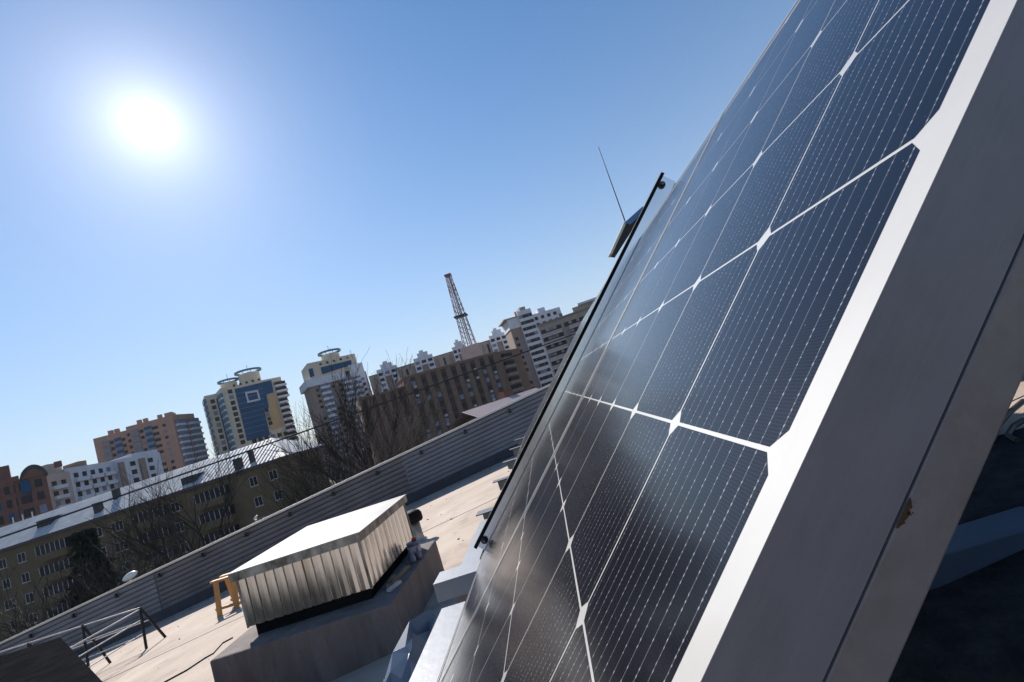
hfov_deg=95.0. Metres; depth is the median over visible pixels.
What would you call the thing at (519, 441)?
cross block
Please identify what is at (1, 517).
window
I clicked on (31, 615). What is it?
window
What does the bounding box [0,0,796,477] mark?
sky
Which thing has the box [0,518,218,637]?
bare tree
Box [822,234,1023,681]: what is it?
mounting profile
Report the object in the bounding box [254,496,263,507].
window
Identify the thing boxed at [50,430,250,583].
bare tree
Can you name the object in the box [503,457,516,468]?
cross block
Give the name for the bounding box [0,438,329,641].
apartment block
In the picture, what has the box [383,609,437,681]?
plastic sheet
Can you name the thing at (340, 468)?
bare tree
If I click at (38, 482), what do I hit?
window
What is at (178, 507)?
window
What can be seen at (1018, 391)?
roof seams
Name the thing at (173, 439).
tower block
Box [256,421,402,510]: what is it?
bare tree
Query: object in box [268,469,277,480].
window
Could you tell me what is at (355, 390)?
bare tree
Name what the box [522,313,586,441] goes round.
solar panel
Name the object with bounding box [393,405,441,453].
bare tree
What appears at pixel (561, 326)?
apartment block
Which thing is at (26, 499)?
window
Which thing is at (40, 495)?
window
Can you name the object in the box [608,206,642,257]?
sensor board
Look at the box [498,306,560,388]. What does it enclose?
tower block
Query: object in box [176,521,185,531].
window
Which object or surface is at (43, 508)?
window
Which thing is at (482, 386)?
apartment block
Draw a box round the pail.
[405,537,421,556]
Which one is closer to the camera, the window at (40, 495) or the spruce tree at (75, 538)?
the spruce tree at (75, 538)
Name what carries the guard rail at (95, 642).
on the roof
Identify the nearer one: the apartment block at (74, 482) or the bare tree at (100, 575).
the bare tree at (100, 575)
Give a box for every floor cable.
[994,399,1023,442]
[1004,418,1023,442]
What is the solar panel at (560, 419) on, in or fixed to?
on the cross block at (455, 583)
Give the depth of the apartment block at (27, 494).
116.62 m
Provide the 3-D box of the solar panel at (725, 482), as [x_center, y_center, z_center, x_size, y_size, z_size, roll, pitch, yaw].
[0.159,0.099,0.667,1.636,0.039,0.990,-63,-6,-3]
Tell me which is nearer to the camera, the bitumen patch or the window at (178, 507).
the bitumen patch
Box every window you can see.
[0,516,4,524]
[0,558,7,569]
[2,578,11,589]
[3,485,15,494]
[4,598,16,610]
[6,498,18,508]
[9,511,20,521]
[17,552,26,563]
[21,494,32,504]
[21,572,30,583]
[23,507,35,517]
[25,592,34,604]
[29,613,38,624]
[34,478,42,486]
[37,491,44,499]
[39,504,47,512]
[95,527,102,536]
[110,520,123,532]
[116,540,127,551]
[170,502,180,512]
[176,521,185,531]
[249,476,258,487]
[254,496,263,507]
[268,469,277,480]
[274,490,282,500]
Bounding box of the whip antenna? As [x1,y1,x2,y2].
[598,147,625,220]
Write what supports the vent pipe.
on the roof
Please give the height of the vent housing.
0.451 m
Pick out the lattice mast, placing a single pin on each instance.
(472, 349)
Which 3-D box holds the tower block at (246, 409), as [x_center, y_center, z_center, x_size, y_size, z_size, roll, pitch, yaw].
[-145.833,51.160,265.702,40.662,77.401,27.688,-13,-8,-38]
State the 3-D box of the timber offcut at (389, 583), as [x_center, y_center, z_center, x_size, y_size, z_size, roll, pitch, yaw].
[-0.857,1.710,3.338,0.036,0.022,0.200,-18,-6,-6]
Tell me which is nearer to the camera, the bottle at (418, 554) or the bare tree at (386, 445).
the bottle at (418, 554)
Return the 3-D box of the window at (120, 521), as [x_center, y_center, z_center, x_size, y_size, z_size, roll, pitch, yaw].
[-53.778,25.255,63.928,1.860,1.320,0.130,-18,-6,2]
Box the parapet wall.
[0,384,549,657]
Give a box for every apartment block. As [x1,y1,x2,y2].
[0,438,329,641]
[0,460,61,527]
[19,449,163,509]
[356,348,531,463]
[368,328,509,393]
[537,297,595,374]
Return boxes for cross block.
[433,559,480,603]
[476,506,493,519]
[493,476,508,489]
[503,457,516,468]
[509,446,520,454]
[514,437,523,444]
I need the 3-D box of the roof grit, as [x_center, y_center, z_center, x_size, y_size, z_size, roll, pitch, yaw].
[-3.278,3.666,7.318,9.003,1.104,5.521,-18,-6,2]
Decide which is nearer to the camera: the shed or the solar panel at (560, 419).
the solar panel at (560, 419)
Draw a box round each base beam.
[409,601,465,681]
[460,519,486,565]
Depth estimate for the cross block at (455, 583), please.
1.94 m
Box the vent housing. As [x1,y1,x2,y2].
[227,494,413,633]
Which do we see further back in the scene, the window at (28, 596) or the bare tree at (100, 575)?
the window at (28, 596)
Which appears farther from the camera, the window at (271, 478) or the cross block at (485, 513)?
the window at (271, 478)
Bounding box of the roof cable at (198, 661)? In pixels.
[164,637,232,681]
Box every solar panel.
[438,113,722,681]
[441,0,1023,681]
[514,282,605,464]
[519,300,594,450]
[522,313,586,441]
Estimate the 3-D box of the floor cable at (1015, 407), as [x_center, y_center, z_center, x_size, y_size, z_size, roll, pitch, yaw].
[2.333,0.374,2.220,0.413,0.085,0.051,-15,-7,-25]
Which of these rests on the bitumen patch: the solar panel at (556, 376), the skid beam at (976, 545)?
the skid beam at (976, 545)
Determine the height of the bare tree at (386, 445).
17.979 m
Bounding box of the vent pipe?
[407,509,426,541]
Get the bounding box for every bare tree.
[0,503,231,641]
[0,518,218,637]
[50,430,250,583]
[128,482,250,568]
[247,398,378,508]
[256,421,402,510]
[258,349,472,491]
[288,435,387,498]
[302,374,453,493]
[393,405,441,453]
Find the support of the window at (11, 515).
in the apartment block at (27, 494)
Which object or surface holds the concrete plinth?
on the roof
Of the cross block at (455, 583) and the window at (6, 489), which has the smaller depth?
the cross block at (455, 583)
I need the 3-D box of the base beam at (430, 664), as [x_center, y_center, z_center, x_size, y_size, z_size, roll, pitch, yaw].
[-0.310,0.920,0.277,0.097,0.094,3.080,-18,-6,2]
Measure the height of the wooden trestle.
0.528 m
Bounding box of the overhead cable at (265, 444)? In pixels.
[0,333,575,538]
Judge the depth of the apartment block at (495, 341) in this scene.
256.27 m
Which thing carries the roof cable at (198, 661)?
on the roof
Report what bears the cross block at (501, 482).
on the roof
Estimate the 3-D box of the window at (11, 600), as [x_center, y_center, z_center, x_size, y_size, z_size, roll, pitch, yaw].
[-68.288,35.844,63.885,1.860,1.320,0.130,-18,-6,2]
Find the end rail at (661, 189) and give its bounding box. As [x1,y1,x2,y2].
[474,172,675,549]
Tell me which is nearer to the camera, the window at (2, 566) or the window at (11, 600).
the window at (11, 600)
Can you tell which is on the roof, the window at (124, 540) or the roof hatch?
the roof hatch
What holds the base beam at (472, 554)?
attached to the cross block at (455, 583)
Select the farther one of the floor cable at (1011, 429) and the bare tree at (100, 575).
the bare tree at (100, 575)
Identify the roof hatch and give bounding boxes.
[0,637,101,681]
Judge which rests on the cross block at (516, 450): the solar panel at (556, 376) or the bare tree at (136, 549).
the solar panel at (556, 376)
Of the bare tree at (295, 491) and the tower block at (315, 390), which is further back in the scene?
the tower block at (315, 390)
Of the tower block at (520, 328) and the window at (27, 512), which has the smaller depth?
the window at (27, 512)
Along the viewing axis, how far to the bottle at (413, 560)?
3.64 m
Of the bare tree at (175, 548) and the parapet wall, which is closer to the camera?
the parapet wall
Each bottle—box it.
[410,552,416,563]
[415,547,421,558]
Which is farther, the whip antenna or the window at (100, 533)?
the window at (100, 533)
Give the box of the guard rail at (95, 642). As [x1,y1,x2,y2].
[0,607,166,667]
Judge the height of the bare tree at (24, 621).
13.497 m
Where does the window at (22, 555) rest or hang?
in the apartment block at (28, 548)
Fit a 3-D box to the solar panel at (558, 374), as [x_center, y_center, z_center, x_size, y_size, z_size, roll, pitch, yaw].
[0.491,0.332,4.689,1.952,0.039,0.990,-63,-6,-3]
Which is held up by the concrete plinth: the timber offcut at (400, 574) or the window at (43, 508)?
the timber offcut at (400, 574)
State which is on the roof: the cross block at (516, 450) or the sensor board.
the cross block at (516, 450)
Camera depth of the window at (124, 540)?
63.66 m
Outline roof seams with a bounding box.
[102,385,1023,681]
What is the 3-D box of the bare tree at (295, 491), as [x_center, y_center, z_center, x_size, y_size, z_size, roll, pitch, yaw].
[-14.760,13.448,37.710,7.798,18.114,10.724,-23,-8,37]
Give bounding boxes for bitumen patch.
[888,427,1023,681]
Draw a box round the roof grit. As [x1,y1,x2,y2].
[140,456,513,659]
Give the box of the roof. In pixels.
[81,376,1023,681]
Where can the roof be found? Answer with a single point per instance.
(465, 494)
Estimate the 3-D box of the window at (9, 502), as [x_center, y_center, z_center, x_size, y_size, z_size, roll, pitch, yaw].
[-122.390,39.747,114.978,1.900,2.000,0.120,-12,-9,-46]
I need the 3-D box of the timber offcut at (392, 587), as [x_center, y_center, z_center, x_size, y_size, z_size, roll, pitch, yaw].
[-0.808,1.680,3.217,0.036,0.022,0.120,-21,-7,23]
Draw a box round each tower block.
[93,412,208,472]
[202,365,298,455]
[299,346,372,479]
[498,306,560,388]
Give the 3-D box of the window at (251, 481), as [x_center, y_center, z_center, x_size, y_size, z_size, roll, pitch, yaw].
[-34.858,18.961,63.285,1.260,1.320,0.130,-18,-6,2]
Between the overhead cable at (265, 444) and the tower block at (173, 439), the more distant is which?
the tower block at (173, 439)
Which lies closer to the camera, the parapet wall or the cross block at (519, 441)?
the cross block at (519, 441)
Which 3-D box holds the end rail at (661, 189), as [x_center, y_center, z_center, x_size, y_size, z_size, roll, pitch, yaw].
[0.305,0.084,2.187,1.963,0.082,0.044,-63,-6,-3]
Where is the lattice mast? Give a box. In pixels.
[444,273,483,359]
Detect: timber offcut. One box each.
[386,574,395,588]
[386,580,401,591]
[390,565,409,583]
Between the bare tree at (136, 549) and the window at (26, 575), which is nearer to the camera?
the bare tree at (136, 549)
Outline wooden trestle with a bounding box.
[209,573,240,616]
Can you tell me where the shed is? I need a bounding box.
[447,388,537,431]
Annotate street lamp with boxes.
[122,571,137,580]
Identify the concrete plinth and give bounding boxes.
[210,540,443,681]
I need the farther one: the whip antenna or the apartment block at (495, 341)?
the apartment block at (495, 341)
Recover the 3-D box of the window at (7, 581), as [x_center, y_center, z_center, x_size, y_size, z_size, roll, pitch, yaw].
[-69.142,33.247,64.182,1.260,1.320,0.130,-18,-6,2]
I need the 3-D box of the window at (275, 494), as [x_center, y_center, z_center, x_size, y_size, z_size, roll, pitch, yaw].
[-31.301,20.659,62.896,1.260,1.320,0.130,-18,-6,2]
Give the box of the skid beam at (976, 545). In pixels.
[929,506,1023,589]
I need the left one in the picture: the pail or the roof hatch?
the roof hatch
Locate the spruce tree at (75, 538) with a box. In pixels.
[61,528,121,608]

